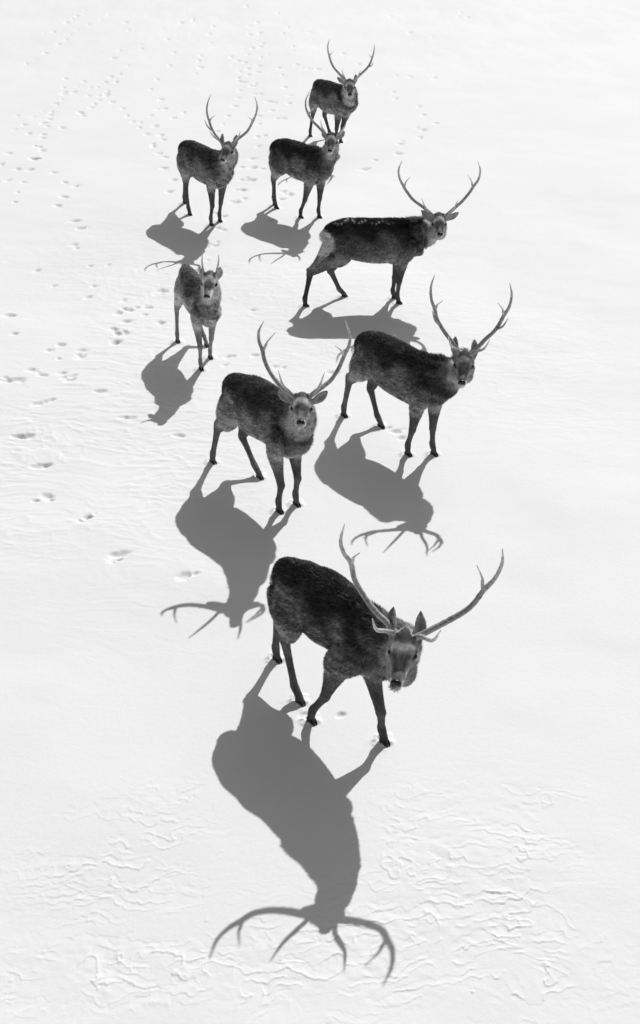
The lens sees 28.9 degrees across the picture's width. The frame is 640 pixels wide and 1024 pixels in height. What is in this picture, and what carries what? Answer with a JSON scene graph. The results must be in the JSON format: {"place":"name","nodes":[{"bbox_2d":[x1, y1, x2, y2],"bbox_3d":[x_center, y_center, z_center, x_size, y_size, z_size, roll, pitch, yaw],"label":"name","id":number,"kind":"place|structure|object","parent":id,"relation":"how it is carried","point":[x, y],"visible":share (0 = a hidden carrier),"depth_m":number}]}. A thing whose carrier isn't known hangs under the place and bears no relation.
{"place":"outdoors","nodes":[
{"label":"outdoors","id":0,"kind":"place"},
{"bbox_2d":[0,0,639,1023],"bbox_3d":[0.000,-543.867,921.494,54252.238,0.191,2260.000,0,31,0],"label":"snow ground","id":1,"kind":"structure","parent":0,"point":[202,820],"depth_m":12.39},
{"bbox_2d":[174,251,222,371],"bbox_3d":[-1.515,-2.623,15.578,0.414,1.539,1.581,-11,32,-17],"label":"sika deer","id":2,"kind":"object","parent":1,"relation":"on","point":[197,296],"visible":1,"depth_m":15.33},
{"bbox_2d":[176,95,257,225],"bbox_3d":[-1.799,-5.854,20.411,0.759,2.123,2.070,-20,36,-29],"label":"sika deer","id":3,"kind":"object","parent":1,"relation":"on","point":[212,169],"visible":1,"depth_m":20.14},
{"bbox_2d":[209,320,350,514],"bbox_3d":[-0.427,-1.062,12.493,0.882,2.031,2.009,-20,36,-30],"label":"sika deer","id":4,"kind":"object","parent":1,"relation":"on","point":[279,419],"visible":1,"depth_m":12.35},
{"bbox_2d":[268,91,345,218],"bbox_3d":[-0.275,-5.939,20.586,0.618,2.091,1.666,-27,40,-37],"label":"sika deer","id":5,"kind":"object","parent":1,"relation":"on","point":[309,166],"visible":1,"depth_m":20.41},
{"bbox_2d":[308,39,374,142],"bbox_3d":[0.273,-8.285,24.459,0.829,2.140,1.754,-22,37,-32],"label":"sika deer","id":6,"kind":"object","parent":1,"relation":"on","point":[338,101],"visible":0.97,"depth_m":24.55},
{"bbox_2d":[266,524,503,746],"bbox_3d":[0.281,0.788,9.425,0.912,2.011,2.086,-21,37,-31],"label":"sika deer","id":7,"kind":"object","parent":1,"relation":"on","point":[351,628],"visible":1,"depth_m":9.32},
{"bbox_2d":[302,161,480,306],"bbox_3d":[0.960,-3.831,17.130,2.430,2.020,0.644,0,31,-1],"label":"sika deer","id":8,"kind":"object","parent":1,"relation":"on","point":[399,243],"visible":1,"depth_m":17.05},
{"bbox_2d":[340,275,512,456],"bbox_3d":[0.964,-1.609,13.419,2.022,2.021,0.821,19,36,29],"label":"sika deer","id":9,"kind":"object","parent":1,"relation":"on","point":[418,381],"visible":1,"depth_m":13.26}
]}

